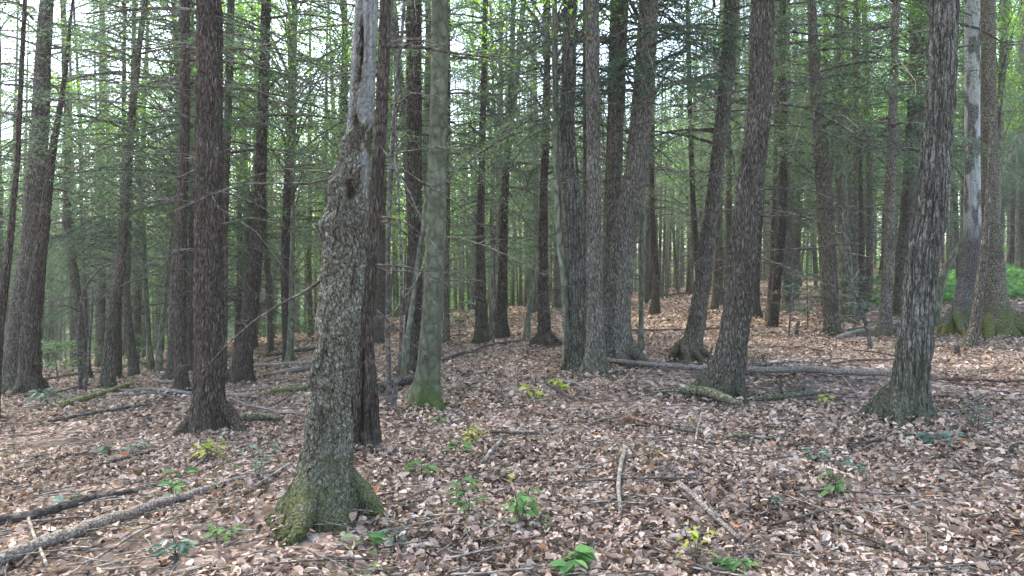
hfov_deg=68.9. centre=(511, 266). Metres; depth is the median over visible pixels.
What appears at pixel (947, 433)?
seedling
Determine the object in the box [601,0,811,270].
conifer tree
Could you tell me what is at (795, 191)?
conifer tree
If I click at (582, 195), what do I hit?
conifer tree
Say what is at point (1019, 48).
conifer tree
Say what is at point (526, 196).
conifer tree
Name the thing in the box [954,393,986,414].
fallen stick
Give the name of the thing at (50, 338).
conifer tree
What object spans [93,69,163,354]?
conifer tree
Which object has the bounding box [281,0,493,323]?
conifer tree
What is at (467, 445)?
seedling
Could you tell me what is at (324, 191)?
conifer tree
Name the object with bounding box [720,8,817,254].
conifer tree
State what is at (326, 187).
conifer tree
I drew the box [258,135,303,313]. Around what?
conifer tree
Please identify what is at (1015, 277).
undergrowth
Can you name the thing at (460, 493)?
seedling
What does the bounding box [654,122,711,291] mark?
broadleaf tree
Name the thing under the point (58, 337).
conifer tree
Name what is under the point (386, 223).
broadleaf tree
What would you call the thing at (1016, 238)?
broadleaf tree
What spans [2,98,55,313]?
conifer tree
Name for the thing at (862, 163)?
broadleaf tree
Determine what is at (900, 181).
broadleaf tree
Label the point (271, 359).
fallen branch
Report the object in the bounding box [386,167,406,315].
conifer tree
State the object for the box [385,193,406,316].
conifer tree
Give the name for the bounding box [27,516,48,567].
fallen stick
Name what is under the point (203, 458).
fallen stick
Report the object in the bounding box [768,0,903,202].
conifer tree
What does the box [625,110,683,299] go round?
conifer tree
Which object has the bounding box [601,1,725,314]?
hemlock tree
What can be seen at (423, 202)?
broadleaf tree
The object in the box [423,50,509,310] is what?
conifer tree
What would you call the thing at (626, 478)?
fallen stick
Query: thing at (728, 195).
conifer tree
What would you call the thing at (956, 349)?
broken stub
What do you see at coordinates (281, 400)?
fallen stick
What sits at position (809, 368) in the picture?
fallen log
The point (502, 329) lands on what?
hemlock tree
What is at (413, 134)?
hemlock tree
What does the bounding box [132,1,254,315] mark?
conifer tree
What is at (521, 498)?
seedling
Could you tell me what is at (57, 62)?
sky
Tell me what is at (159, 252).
conifer tree
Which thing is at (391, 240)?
conifer tree
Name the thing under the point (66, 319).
conifer tree
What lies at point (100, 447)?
seedling
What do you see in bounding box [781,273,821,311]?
understory sapling
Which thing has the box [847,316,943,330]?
fallen log
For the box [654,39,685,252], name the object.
conifer tree
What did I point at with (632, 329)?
fallen branch
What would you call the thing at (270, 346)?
conifer tree
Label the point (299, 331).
understory sapling
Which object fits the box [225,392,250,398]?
fallen log
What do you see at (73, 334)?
conifer tree
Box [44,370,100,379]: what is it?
fallen log
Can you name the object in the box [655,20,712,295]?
broadleaf tree
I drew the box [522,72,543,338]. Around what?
young tree
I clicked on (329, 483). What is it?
dead snag
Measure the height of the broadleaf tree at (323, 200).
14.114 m
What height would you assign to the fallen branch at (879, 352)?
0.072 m
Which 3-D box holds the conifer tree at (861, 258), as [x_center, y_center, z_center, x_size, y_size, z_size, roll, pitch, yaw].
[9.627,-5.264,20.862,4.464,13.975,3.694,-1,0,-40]
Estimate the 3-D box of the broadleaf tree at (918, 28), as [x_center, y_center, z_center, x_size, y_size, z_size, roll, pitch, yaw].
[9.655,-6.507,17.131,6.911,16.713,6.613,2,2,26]
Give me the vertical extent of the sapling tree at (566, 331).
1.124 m
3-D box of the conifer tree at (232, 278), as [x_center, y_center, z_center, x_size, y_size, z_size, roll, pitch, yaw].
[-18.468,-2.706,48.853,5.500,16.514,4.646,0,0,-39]
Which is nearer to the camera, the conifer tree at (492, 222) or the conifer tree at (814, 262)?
the conifer tree at (492, 222)
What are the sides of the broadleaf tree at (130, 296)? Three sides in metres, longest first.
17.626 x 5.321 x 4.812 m
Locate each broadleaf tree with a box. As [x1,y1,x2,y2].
[0,0,91,345]
[0,0,321,371]
[2,151,63,313]
[3,66,90,292]
[3,110,78,328]
[87,113,154,356]
[131,62,169,282]
[132,12,234,257]
[146,113,168,343]
[194,0,349,261]
[222,0,314,307]
[223,110,280,306]
[228,2,336,339]
[236,0,461,287]
[257,180,283,337]
[263,112,323,332]
[263,173,300,333]
[273,15,395,299]
[295,141,329,310]
[304,0,422,219]
[305,12,406,325]
[313,79,392,269]
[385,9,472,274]
[387,109,465,273]
[392,80,471,274]
[449,196,465,307]
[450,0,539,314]
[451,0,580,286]
[492,10,553,305]
[537,106,559,302]
[552,102,627,202]
[601,53,706,303]
[654,1,744,243]
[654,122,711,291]
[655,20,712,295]
[770,5,852,279]
[771,46,813,286]
[790,0,906,305]
[793,0,1017,260]
[802,58,913,212]
[838,0,1023,204]
[851,5,997,276]
[860,52,902,270]
[863,103,952,250]
[876,2,980,236]
[883,0,1023,195]
[946,37,1008,271]
[958,44,1015,263]
[959,3,1023,267]
[980,0,1018,266]
[980,83,1016,232]
[997,0,1017,262]
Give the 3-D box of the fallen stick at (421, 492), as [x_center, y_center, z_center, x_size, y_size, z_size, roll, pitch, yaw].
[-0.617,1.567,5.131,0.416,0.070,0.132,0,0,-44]
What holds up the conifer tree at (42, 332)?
on the ground
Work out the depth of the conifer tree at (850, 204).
27.46 m
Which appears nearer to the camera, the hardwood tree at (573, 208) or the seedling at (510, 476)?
the seedling at (510, 476)
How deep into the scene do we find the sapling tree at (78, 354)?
13.20 m
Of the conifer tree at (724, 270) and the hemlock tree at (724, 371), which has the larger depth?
the conifer tree at (724, 270)
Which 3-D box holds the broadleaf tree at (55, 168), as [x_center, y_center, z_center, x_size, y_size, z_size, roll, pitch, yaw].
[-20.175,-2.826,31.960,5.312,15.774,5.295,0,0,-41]
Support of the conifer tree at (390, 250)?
on the ground
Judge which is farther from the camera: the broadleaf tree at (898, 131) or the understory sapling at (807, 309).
the broadleaf tree at (898, 131)
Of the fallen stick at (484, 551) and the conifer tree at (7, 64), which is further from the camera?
the conifer tree at (7, 64)
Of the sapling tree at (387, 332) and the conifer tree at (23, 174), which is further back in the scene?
the conifer tree at (23, 174)
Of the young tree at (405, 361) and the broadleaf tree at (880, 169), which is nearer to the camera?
the young tree at (405, 361)
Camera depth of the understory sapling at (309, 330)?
29.00 m
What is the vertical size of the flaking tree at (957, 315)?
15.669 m
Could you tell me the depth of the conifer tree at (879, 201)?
58.64 m
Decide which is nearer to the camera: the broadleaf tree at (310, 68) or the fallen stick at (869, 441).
the fallen stick at (869, 441)
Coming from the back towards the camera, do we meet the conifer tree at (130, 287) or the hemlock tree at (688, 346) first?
the conifer tree at (130, 287)
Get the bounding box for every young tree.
[20,69,175,369]
[81,35,251,372]
[170,0,399,366]
[400,134,429,376]
[449,0,636,370]
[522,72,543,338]
[533,0,743,354]
[775,0,926,324]
[934,133,1023,329]
[953,0,1023,259]
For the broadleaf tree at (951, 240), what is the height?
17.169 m
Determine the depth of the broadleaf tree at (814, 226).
47.27 m
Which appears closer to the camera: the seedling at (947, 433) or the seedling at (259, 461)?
the seedling at (259, 461)
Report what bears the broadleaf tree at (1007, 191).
on the ground
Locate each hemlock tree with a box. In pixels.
[0,0,129,419]
[0,0,231,376]
[0,0,242,376]
[0,0,258,388]
[0,0,322,438]
[2,0,73,398]
[28,0,395,395]
[47,0,159,367]
[48,0,386,372]
[63,0,427,386]
[94,0,281,358]
[142,0,516,456]
[254,0,520,375]
[373,0,553,343]
[383,0,603,337]
[404,0,581,343]
[410,0,712,262]
[456,0,653,347]
[457,0,745,297]
[583,0,957,404]
[601,0,862,364]
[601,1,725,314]
[645,0,771,309]
[673,0,832,317]
[706,1,871,321]
[708,0,926,335]
[800,0,1023,315]
[812,0,962,302]
[897,0,1023,258]
[948,0,1023,245]
[980,0,1023,269]
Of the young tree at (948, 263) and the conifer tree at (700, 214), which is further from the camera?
the conifer tree at (700, 214)
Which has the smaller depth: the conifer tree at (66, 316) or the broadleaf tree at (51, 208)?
the broadleaf tree at (51, 208)
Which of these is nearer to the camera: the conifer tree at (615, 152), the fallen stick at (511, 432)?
the fallen stick at (511, 432)
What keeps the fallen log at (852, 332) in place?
on the ground
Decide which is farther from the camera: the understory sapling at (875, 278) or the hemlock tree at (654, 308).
the understory sapling at (875, 278)
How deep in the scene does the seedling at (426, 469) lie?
5.58 m
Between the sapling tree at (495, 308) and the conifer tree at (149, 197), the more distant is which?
the conifer tree at (149, 197)
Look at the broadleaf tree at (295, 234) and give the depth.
38.74 m
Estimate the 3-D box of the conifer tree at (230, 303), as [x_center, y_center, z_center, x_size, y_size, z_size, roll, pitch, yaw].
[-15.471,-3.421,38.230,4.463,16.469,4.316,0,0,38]
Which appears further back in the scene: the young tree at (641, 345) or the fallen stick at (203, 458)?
the young tree at (641, 345)
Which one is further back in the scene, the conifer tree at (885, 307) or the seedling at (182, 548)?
the conifer tree at (885, 307)
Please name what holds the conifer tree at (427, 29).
on the ground
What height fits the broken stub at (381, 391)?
0.274 m
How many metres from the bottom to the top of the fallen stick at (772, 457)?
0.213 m
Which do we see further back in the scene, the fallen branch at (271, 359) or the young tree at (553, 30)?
the fallen branch at (271, 359)
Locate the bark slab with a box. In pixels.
[651,385,741,405]
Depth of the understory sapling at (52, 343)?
19.93 m
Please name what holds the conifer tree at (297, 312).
on the ground
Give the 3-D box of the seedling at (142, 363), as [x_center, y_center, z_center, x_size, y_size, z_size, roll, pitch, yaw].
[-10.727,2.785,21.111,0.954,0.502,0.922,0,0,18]
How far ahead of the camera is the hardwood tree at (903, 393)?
6.99 m
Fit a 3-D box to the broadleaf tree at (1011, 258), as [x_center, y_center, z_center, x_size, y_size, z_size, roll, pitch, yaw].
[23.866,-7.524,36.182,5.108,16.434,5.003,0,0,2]
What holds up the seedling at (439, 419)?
on the ground
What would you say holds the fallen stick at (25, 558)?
on the fallen log at (52, 539)
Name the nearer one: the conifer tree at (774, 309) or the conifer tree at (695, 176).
the conifer tree at (774, 309)
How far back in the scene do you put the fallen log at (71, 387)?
13.17 m
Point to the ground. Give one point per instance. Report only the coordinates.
(304, 546)
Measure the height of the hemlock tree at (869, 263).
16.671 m
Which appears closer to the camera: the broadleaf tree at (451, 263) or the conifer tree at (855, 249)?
the conifer tree at (855, 249)
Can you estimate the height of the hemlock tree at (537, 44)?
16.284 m
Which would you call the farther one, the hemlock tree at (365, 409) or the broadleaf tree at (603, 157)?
the broadleaf tree at (603, 157)
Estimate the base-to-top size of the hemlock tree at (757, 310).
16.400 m
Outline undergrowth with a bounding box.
[869,262,1023,304]
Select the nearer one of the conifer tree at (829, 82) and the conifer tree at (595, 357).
the conifer tree at (595, 357)
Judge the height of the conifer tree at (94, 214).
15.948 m
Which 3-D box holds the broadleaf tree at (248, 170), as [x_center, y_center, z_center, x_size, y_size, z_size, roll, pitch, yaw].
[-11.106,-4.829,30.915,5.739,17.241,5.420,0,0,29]
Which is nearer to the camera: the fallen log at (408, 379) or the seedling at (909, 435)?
the seedling at (909, 435)
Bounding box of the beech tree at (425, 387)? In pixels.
[374,0,579,418]
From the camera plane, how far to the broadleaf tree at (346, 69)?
19.42 m
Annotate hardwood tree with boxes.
[553,0,586,373]
[855,0,1023,434]
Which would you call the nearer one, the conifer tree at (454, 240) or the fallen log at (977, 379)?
the fallen log at (977, 379)
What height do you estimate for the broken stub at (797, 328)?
0.447 m
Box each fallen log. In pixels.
[0,467,289,566]
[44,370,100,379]
[50,381,97,393]
[59,381,133,406]
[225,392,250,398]
[253,360,310,366]
[266,347,315,355]
[266,384,308,393]
[273,365,311,374]
[377,372,414,390]
[607,352,891,377]
[754,391,832,400]
[836,320,899,338]
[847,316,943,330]
[931,376,1023,381]
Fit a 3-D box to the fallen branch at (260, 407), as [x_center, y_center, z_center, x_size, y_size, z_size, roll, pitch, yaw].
[-3.164,1.768,9.460,0.095,0.159,2.439,0,0,-40]
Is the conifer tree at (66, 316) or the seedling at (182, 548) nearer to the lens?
the seedling at (182, 548)
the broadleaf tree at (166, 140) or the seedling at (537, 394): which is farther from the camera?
the broadleaf tree at (166, 140)
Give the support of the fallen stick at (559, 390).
on the ground
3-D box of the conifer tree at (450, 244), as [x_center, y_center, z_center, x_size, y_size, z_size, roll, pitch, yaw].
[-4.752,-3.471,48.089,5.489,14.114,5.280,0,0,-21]
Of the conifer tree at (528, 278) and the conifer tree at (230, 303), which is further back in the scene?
the conifer tree at (528, 278)
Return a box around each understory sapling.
[41,339,90,381]
[41,340,64,364]
[42,336,102,364]
[125,332,167,365]
[232,315,306,337]
[260,313,315,333]
[299,315,314,337]
[449,298,475,333]
[775,271,822,329]
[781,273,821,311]
[838,271,881,325]
[873,267,881,285]
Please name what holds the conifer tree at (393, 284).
on the ground
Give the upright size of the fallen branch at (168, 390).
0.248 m
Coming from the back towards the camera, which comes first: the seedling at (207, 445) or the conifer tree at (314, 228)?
the conifer tree at (314, 228)
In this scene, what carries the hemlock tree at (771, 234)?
on the ground
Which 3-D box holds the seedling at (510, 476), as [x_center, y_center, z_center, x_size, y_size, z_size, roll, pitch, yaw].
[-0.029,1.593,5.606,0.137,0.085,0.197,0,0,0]
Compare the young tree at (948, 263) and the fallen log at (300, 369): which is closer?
the fallen log at (300, 369)
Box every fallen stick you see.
[15,515,51,566]
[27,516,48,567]
[192,450,213,466]
[255,462,291,485]
[269,388,297,406]
[400,484,442,500]
[446,547,501,554]
[481,438,502,463]
[482,511,509,530]
[490,430,539,434]
[543,379,572,399]
[549,476,698,484]
[551,485,612,528]
[587,415,620,425]
[616,444,656,508]
[625,396,672,426]
[660,441,689,479]
[666,425,702,433]
[676,480,741,540]
[695,414,702,440]
[726,434,753,441]
[757,434,800,461]
[767,509,824,526]
[795,489,921,495]
[840,375,859,397]
[842,528,916,561]
[847,416,911,444]
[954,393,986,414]
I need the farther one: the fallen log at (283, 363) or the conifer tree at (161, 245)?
the conifer tree at (161, 245)
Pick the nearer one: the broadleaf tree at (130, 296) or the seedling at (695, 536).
the seedling at (695, 536)
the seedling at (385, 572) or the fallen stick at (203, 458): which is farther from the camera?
the fallen stick at (203, 458)
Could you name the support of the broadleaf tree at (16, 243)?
on the ground
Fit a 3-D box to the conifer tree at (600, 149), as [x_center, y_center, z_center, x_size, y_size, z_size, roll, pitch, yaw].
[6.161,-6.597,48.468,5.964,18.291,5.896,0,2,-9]
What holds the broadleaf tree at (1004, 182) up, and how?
on the ground
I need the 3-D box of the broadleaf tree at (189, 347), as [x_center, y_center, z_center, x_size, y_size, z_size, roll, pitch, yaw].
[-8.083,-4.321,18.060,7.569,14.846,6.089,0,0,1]
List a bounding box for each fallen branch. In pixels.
[0,482,159,525]
[1,461,39,472]
[47,402,159,421]
[85,514,184,566]
[98,391,173,399]
[106,449,155,463]
[118,387,191,394]
[151,376,191,382]
[229,397,304,415]
[258,346,309,363]
[441,351,466,360]
[469,339,525,352]
[557,378,586,389]
[631,327,719,330]
[664,292,710,295]
[757,361,799,365]
[768,344,823,350]
[826,358,894,364]
[853,349,894,355]
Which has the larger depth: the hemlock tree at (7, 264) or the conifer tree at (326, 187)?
the conifer tree at (326, 187)
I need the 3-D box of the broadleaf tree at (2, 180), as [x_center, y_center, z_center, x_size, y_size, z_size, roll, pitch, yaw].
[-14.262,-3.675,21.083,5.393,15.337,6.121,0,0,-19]
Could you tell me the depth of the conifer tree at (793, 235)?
34.56 m
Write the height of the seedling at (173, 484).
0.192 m
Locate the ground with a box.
[0,256,1023,575]
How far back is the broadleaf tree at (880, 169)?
48.46 m
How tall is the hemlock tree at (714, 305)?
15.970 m
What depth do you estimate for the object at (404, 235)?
29.76 m
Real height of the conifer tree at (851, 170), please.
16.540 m
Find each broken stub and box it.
[378,383,384,395]
[706,346,712,364]
[779,374,783,393]
[794,320,799,336]
[953,345,961,356]
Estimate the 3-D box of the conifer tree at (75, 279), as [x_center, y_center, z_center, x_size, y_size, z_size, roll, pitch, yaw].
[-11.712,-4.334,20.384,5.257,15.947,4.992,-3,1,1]
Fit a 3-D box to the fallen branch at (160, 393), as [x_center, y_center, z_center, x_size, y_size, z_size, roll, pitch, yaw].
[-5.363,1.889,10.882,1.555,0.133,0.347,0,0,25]
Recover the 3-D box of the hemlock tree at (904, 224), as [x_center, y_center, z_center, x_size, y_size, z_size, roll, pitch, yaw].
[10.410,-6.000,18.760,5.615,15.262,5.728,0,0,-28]
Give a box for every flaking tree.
[422,0,551,198]
[934,0,981,336]
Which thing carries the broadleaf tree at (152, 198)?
on the ground
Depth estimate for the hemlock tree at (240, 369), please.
13.24 m
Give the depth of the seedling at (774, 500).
4.87 m
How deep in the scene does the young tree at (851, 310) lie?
18.11 m
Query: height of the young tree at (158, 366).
9.356 m
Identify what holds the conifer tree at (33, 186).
on the ground
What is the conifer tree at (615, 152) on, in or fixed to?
on the ground
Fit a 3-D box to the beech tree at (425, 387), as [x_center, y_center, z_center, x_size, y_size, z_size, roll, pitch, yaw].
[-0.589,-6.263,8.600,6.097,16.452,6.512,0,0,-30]
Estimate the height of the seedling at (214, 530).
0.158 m
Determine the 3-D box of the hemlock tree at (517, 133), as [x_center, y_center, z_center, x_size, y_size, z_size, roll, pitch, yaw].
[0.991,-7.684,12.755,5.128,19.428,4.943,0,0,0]
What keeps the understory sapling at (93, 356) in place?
on the ground
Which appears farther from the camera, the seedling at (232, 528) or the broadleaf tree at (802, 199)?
the broadleaf tree at (802, 199)
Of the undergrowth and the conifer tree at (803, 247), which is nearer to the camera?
the undergrowth
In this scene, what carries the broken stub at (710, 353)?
on the ground
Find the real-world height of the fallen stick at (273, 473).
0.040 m
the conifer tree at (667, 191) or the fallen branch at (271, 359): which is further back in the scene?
the conifer tree at (667, 191)
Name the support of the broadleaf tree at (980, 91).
on the ground
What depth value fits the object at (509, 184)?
35.67 m
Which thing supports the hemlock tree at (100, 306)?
on the ground
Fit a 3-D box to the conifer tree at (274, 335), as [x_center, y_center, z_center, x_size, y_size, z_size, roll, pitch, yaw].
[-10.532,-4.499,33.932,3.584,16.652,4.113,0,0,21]
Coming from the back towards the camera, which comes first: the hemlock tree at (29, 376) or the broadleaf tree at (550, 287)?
the broadleaf tree at (550, 287)
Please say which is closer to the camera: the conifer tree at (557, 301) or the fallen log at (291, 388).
the fallen log at (291, 388)
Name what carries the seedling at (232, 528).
on the ground
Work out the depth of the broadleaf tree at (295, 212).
30.09 m
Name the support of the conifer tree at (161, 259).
on the ground
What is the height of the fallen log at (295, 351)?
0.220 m
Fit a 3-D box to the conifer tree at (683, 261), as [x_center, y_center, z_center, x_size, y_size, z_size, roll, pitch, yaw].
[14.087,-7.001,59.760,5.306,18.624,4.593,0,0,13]
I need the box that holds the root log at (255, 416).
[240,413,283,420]
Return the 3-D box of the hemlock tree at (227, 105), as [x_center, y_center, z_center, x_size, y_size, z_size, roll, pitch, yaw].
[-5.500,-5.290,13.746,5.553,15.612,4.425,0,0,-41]
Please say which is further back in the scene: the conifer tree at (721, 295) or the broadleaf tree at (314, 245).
the broadleaf tree at (314, 245)
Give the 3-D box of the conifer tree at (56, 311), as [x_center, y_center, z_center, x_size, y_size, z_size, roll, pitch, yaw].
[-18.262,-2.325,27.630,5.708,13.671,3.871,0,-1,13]
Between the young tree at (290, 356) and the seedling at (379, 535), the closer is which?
the seedling at (379, 535)
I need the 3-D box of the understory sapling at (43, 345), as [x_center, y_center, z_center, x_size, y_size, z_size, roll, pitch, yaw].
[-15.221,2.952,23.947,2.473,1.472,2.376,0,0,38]
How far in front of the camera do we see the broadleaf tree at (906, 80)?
33.35 m
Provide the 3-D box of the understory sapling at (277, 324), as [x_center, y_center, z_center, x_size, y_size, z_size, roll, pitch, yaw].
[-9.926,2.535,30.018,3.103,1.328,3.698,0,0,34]
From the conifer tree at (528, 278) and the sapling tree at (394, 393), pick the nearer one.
the sapling tree at (394, 393)
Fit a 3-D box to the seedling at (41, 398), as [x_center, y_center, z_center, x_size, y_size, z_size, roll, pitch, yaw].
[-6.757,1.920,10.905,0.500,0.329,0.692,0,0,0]
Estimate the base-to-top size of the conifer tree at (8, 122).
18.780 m
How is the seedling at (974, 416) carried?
on the ground
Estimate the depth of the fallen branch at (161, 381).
14.14 m
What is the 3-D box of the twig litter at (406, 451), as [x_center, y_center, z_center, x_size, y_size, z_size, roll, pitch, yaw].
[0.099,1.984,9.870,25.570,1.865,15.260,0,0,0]
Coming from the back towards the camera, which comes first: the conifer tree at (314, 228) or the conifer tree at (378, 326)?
the conifer tree at (314, 228)
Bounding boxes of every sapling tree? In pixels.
[57,257,135,390]
[60,288,113,391]
[385,0,405,418]
[388,0,402,421]
[477,213,522,343]
[531,299,583,369]
[765,220,826,337]
[830,213,890,347]
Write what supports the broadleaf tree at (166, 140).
on the ground
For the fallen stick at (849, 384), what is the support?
on the ground
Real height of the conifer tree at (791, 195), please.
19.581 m
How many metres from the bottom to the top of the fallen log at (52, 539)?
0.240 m
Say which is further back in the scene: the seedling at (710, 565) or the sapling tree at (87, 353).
the sapling tree at (87, 353)
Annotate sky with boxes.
[1,0,1017,295]
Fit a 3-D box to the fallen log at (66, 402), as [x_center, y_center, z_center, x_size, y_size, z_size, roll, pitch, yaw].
[-6.525,2.006,12.023,0.206,0.343,3.694,0,0,-13]
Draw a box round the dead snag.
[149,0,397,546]
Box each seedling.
[24,387,73,406]
[33,512,64,523]
[47,494,84,506]
[94,444,128,454]
[122,357,147,367]
[126,441,151,449]
[151,529,197,570]
[158,480,192,503]
[161,466,198,482]
[190,438,227,459]
[204,521,236,542]
[215,524,243,543]
[239,441,279,477]
[340,531,388,557]
[364,562,390,575]
[381,525,408,549]
[403,460,438,475]
[429,417,449,423]
[442,441,473,452]
[445,476,486,512]
[460,423,486,441]
[500,487,541,523]
[504,473,515,481]
[520,384,543,400]
[528,514,551,530]
[547,544,596,575]
[548,378,569,390]
[676,523,717,563]
[697,552,727,573]
[711,555,759,573]
[769,493,786,504]
[803,447,832,462]
[818,394,835,403]
[819,465,852,496]
[838,456,866,472]
[899,432,930,439]
[915,432,944,443]
[940,431,968,445]
[961,399,993,429]
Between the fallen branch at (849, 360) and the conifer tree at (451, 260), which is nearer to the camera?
the fallen branch at (849, 360)
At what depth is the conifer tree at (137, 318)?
26.43 m
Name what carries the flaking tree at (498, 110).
on the ground
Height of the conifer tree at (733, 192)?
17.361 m
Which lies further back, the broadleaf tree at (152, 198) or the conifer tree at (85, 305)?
the broadleaf tree at (152, 198)
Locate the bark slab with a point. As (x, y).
(715, 394)
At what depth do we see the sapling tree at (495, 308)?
16.99 m
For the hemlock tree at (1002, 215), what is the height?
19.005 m
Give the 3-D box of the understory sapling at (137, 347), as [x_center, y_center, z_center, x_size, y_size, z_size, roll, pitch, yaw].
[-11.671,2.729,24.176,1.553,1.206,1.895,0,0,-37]
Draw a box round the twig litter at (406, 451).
[0,323,1023,575]
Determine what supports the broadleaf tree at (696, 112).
on the ground
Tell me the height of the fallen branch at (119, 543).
0.067 m
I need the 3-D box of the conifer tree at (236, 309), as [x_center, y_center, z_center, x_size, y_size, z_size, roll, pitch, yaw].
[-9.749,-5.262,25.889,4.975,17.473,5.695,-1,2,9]
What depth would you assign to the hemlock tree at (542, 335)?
15.60 m
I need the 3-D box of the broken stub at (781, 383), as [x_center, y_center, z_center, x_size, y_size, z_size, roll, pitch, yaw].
[3.089,1.407,8.550,0.054,0.348,0.057,0,0,0]
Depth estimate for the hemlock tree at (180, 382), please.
11.30 m
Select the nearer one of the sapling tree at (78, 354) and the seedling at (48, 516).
the seedling at (48, 516)
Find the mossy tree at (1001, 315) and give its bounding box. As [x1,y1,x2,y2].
[967,0,1023,340]
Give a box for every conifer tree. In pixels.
[0,0,170,378]
[0,0,191,392]
[0,1,78,311]
[0,10,82,281]
[1,0,97,339]
[1,42,21,292]
[2,26,73,358]
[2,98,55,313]
[3,0,167,367]
[4,0,85,369]
[31,104,93,365]
[42,1,161,343]
[42,7,145,337]
[43,5,233,362]
[43,171,68,359]
[44,135,89,356]
[44,146,141,335]
[46,11,109,365]
[53,0,293,379]
[57,185,94,345]
[86,61,143,304]
[89,139,156,336]
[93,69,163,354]
[96,6,263,289]
[130,10,242,300]
[130,18,235,284]
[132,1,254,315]
[132,19,176,350]
[144,4,321,329]
[147,33,174,328]
[153,0,312,348]
[153,116,235,330]
[162,5,317,346]
[165,206,235,330]
[190,0,405,361]
[225,1,326,351]
[228,153,279,304]
[228,155,278,324]
[228,167,274,322]
[229,7,400,344]
[234,13,315,338]
[235,85,297,310]
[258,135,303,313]
[260,139,320,306]
[268,3,338,333]
[272,116,321,316]
[276,180,307,329]
[278,6,405,290]
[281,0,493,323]
[300,76,385,307]
[304,2,406,319]
[309,2,461,342]
[312,77,401,281]
[335,0,529,232]
[369,2,494,261]
[374,109,404,318]
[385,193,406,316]
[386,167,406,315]
[390,191,407,310]
[397,122,472,285]
[402,116,473,311]
[406,0,603,332]
[422,0,558,289]
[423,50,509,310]
[449,0,793,303]
[449,36,521,302]
[450,1,560,321]
[465,3,582,312]
[471,0,716,379]
[505,0,784,369]
[507,3,627,266]
[508,39,550,305]
[508,60,553,297]
[508,76,552,304]
[509,0,603,308]
[532,0,629,229]
[538,18,649,265]
[600,47,630,230]
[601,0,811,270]
[624,0,681,274]
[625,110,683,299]
[625,112,674,256]
[653,0,877,287]
[654,0,767,251]
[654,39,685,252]
[655,65,685,283]
[656,0,771,304]
[657,6,723,264]
[661,0,815,260]
[662,72,687,286]
[669,64,769,287]
[686,0,917,327]
[696,1,795,256]
[699,9,798,262]
[714,0,817,297]
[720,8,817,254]
[722,7,879,299]
[724,0,1023,338]
[724,1,879,312]
[761,4,914,254]
[762,1,912,284]
[762,50,863,288]
[763,1,834,294]
[763,34,816,294]
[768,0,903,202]
[768,0,1006,319]
[772,0,910,311]
[790,0,915,250]
[791,0,1023,232]
[801,187,815,272]
[816,10,882,248]
[851,3,1008,259]
[865,1,907,280]
[874,112,885,228]
[878,61,1023,278]
[950,0,1023,227]
[960,84,994,352]
[997,12,1023,165]
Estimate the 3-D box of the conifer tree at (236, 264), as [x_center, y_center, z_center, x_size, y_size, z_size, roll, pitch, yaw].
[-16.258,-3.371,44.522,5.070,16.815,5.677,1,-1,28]
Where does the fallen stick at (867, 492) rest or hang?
on the ground
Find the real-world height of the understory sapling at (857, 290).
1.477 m
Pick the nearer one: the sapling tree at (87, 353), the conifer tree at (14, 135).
the sapling tree at (87, 353)
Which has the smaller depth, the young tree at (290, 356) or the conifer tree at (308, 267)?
the young tree at (290, 356)
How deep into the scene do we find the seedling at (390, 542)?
4.28 m
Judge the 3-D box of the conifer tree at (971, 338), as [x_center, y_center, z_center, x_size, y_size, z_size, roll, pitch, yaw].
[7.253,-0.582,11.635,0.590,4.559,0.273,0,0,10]
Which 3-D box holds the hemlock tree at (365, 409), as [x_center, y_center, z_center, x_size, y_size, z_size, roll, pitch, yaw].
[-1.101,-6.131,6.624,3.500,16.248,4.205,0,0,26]
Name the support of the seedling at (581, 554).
on the ground
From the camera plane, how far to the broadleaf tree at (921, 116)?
19.41 m
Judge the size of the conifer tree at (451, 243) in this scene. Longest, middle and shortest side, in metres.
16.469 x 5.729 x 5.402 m
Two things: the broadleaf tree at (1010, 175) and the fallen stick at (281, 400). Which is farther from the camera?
the broadleaf tree at (1010, 175)
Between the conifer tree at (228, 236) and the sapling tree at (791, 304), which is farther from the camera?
the conifer tree at (228, 236)
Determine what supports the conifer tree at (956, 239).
on the ground
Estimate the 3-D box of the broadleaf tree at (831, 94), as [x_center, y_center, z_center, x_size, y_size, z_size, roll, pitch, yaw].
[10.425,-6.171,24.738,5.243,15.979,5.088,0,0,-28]
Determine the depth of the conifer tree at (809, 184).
26.52 m
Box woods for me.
[3,2,1016,367]
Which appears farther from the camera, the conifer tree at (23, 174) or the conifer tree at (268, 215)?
the conifer tree at (268, 215)

